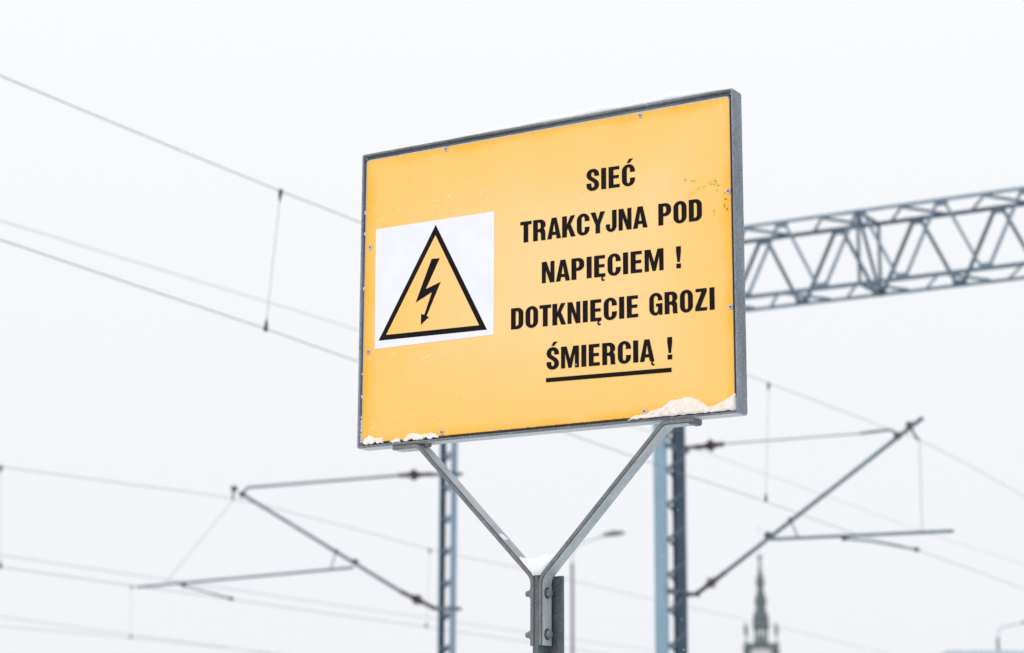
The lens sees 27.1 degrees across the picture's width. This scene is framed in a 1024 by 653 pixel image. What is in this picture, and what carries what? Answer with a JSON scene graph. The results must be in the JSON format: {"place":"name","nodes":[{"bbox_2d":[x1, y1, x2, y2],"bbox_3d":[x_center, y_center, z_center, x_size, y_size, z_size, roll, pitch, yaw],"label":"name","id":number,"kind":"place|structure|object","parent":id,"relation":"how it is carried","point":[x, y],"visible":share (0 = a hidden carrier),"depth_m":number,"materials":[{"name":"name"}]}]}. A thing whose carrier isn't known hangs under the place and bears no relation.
{"place":"outdoors","nodes":[
{"label":"outdoors","id":0,"kind":"place"},
{"bbox_2d":[3,0,1020,649],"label":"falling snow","id":1,"kind":"structure","parent":0,"point":[587,226],"depth_m":6.91,"materials":[{"name":"white snow"}]},
{"bbox_2d":[0,0,1023,652],"label":"sky","id":2,"kind":"structure","parent":0,"point":[149,390],"materials":[{"name":"white"}]},
{"bbox_2d":[743,527,779,652],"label":"church tower","id":3,"kind":"structure","parent":0,"point":[761,644],"depth_m":475.10,"materials":[{"name":"stone"}]},
{"label":"snowy ground","id":4,"kind":"structure","parent":0,"visible":0},
{"bbox_2d":[433,443,462,652],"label":"catenary mast","id":5,"kind":"object","parent":4,"relation":"on","point":[452,609],"visible":0.62,"depth_m":30.46,"materials":[{"name":"grey metal"}]},
{"bbox_2d":[136,469,442,610],"bbox_3d":[-3.437,3.340,32.011,5.704,2.074,0.173,-7,-14,30],"label":"cantilever arm","id":6,"kind":"object","parent":5,"relation":"attached to","point":[413,474],"visible":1,"depth_m":31.76},
{"bbox_2d":[166,500,233,581],"bbox_3d":[-4.855,3.351,32.879,1.339,1.261,0.008,-7,-14,30],"label":"stay wire","id":7,"kind":"object","parent":6,"relation":"attached to","point":[199,541],"visible":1,"depth_m":32.87,"materials":[{"name":"grey metal"}]},
{"bbox_2d":[2,567,595,652],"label":"contact wire","id":8,"kind":"object","parent":6,"relation":"attached to","point":[262,603],"visible":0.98,"depth_m":32.80,"materials":[{"name":"grey metal"}]},
{"bbox_2d":[3,467,884,652],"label":"messenger wire","id":9,"kind":"object","parent":6,"relation":"attached to","point":[385,537],"visible":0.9,"depth_m":35.14,"materials":[{"name":"grey metal"}]},
{"bbox_2d":[0,465,2,567],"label":"dropper","id":10,"kind":"object","parent":9,"relation":"hanging from","point":[1,467],"visible":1,"depth_m":28.42,"materials":[{"name":"grey metal"}]},
{"bbox_2d":[425,549,430,627],"bbox_3d":[-1.464,4.565,37.081,0.054,1.383,0.166,-4,-13,19],"label":"dropper","id":11,"kind":"object","parent":9,"relation":"hanging from","point":[426,624],"visible":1,"depth_m":37.12,"materials":[{"name":"grey metal"}]},
{"bbox_2d":[357,88,747,652],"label":"warning sign","id":12,"kind":"object","parent":4,"relation":"on","point":[496,302],"visible":1,"depth_m":5.30,"materials":[{"name":"metal"}]},
{"bbox_2d":[360,211,365,442],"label":"frost crumbs","id":13,"kind":"object","parent":12,"relation":"on","point":[361,395],"visible":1,"depth_m":5.54,"materials":[{"name":"white snow"}]},
{"bbox_2d":[363,435,383,444],"bbox_3d":[-0.363,0.293,5.512,0.071,0.028,0.011,-7,-14,31],"label":"snow pile","id":14,"kind":"object","parent":12,"relation":"on","point":[369,439],"visible":1,"depth_m":5.51,"materials":[{"name":"white snow"}]},
{"bbox_2d":[390,438,399,442],"bbox_3d":[-0.305,0.294,5.478,0.040,0.013,0.006,-7,-14,31],"label":"snow pile","id":15,"kind":"object","parent":12,"relation":"on","point":[395,440],"visible":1,"depth_m":5.47,"materials":[{"name":"white snow"}]},
{"bbox_2d":[403,432,438,441],"bbox_3d":[-0.237,0.280,5.435,0.119,0.022,0.011,-7,-14,31],"label":"snow pile","id":16,"kind":"object","parent":12,"relation":"on","point":[416,436],"visible":1,"depth_m":5.43,"materials":[{"name":"white snow"}]},
{"bbox_2d":[519,552,556,575],"bbox_3d":[0.068,0.572,5.206,0.190,0.090,0.046,-7,-14,31],"label":"snow clump","id":17,"kind":"object","parent":12,"relation":"on","point":[534,565],"visible":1,"depth_m":5.18,"materials":[{"name":"white snow"}]},
{"bbox_2d":[376,88,727,152],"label":"snow ridge","id":18,"kind":"structure","parent":12,"relation":"on","point":[607,107],"depth_m":5.33,"materials":[{"name":"white snow"}]},
{"bbox_2d":[627,393,736,420],"bbox_3d":[0.397,0.189,5.048,0.295,0.045,0.022,-7,-14,31],"label":"snow pile","id":19,"kind":"object","parent":12,"relation":"on","point":[684,406],"visible":1,"depth_m":5.03,"materials":[{"name":"white snow"}]},
{"bbox_2d":[571,531,625,652],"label":"street lamp","id":20,"kind":"object","parent":4,"relation":"on","point":[612,533],"visible":0.89,"depth_m":54.79,"materials":[{"name":"metal"}]},
{"bbox_2d":[653,186,1023,652],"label":"portal gantry","id":21,"kind":"object","parent":4,"relation":"on","point":[662,574],"visible":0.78,"depth_m":26.61,"materials":[{"name":"grey metal"}]},
{"bbox_2d":[0,220,1021,563],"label":"feeder wire","id":22,"kind":"object","parent":21,"relation":"attached to","point":[358,330],"visible":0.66,"depth_m":21.52,"materials":[{"name":"grey metal"}]},
{"bbox_2d":[678,416,953,596],"bbox_3d":[3.654,2.227,26.096,3.621,2.046,0.173,-7,-14,31],"label":"cantilever arm","id":23,"kind":"object","parent":21,"relation":"attached to","point":[710,445],"visible":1,"depth_m":26.04},
{"bbox_2d":[0,75,1022,495],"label":"messenger wire","id":24,"kind":"object","parent":23,"relation":"attached to","point":[358,221],"visible":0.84,"depth_m":14.62,"materials":[{"name":"grey metal"}]},
{"bbox_2d":[263,189,282,331],"bbox_3d":[-1.658,-0.465,14.755,0.033,1.048,0.191,-5,-13,23],"label":"dropper","id":25,"kind":"object","parent":24,"relation":"hanging from","point":[280,192],"visible":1,"depth_m":14.76,"materials":[{"name":"grey metal"}]},
{"bbox_2d":[0,239,1023,588],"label":"contact wire","id":26,"kind":"object","parent":25,"relation":"hanging from","point":[358,361],"visible":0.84,"depth_m":14.90,"materials":[{"name":"grey metal"}]},
{"bbox_2d":[764,383,769,501],"bbox_3d":[2.603,1.175,21.671,0.033,1.253,0.214,-5,-13,24],"label":"dropper","id":27,"kind":"object","parent":24,"relation":"hanging from","point":[768,387],"visible":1,"depth_m":21.69,"materials":[{"name":"grey metal"}]},
{"bbox_2d":[919,440,921,520],"bbox_3d":[4.894,1.905,25.435,0.016,1.102,0.008,-7,-14,30],"label":"stay wire","id":28,"kind":"object","parent":23,"relation":"attached to","point":[920,481],"visible":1,"depth_m":25.44,"materials":[{"name":"grey metal"}]},
{"bbox_2d":[943,651,1023,652],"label":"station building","id":29,"kind":"structure","parent":4,"relation":"on","point":[984,652],"depth_m":83.84,"materials":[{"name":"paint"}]},
{"bbox_2d":[0,616,262,652],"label":"messenger wire","id":30,"kind":"object","parent":29,"relation":"attached to","point":[129,634],"visible":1,"depth_m":44.42,"materials":[{"name":"grey metal"}]},
{"bbox_2d":[1,555,651,650],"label":"feeder wire","id":31,"kind":"object","parent":29,"relation":"attached to","point":[287,597],"visible":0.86,"depth_m":42.25,"materials":[{"name":"grey metal"}]},
{"bbox_2d":[996,621,1023,650],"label":"street lamp","id":32,"kind":"object","parent":4,"relation":"on","point":[997,642],"visible":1,"depth_m":94.21,"materials":[{"name":"metal"}]},
{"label":"dropper","id":33,"kind":"object","parent":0,"visible":0},
{"bbox_2d":[0,626,267,652],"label":"contact wire","id":34,"kind":"object","parent":33,"relation":"hanging from","point":[125,637],"visible":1,"depth_m":44.15,"materials":[{"name":"grey metal"}]}
]}

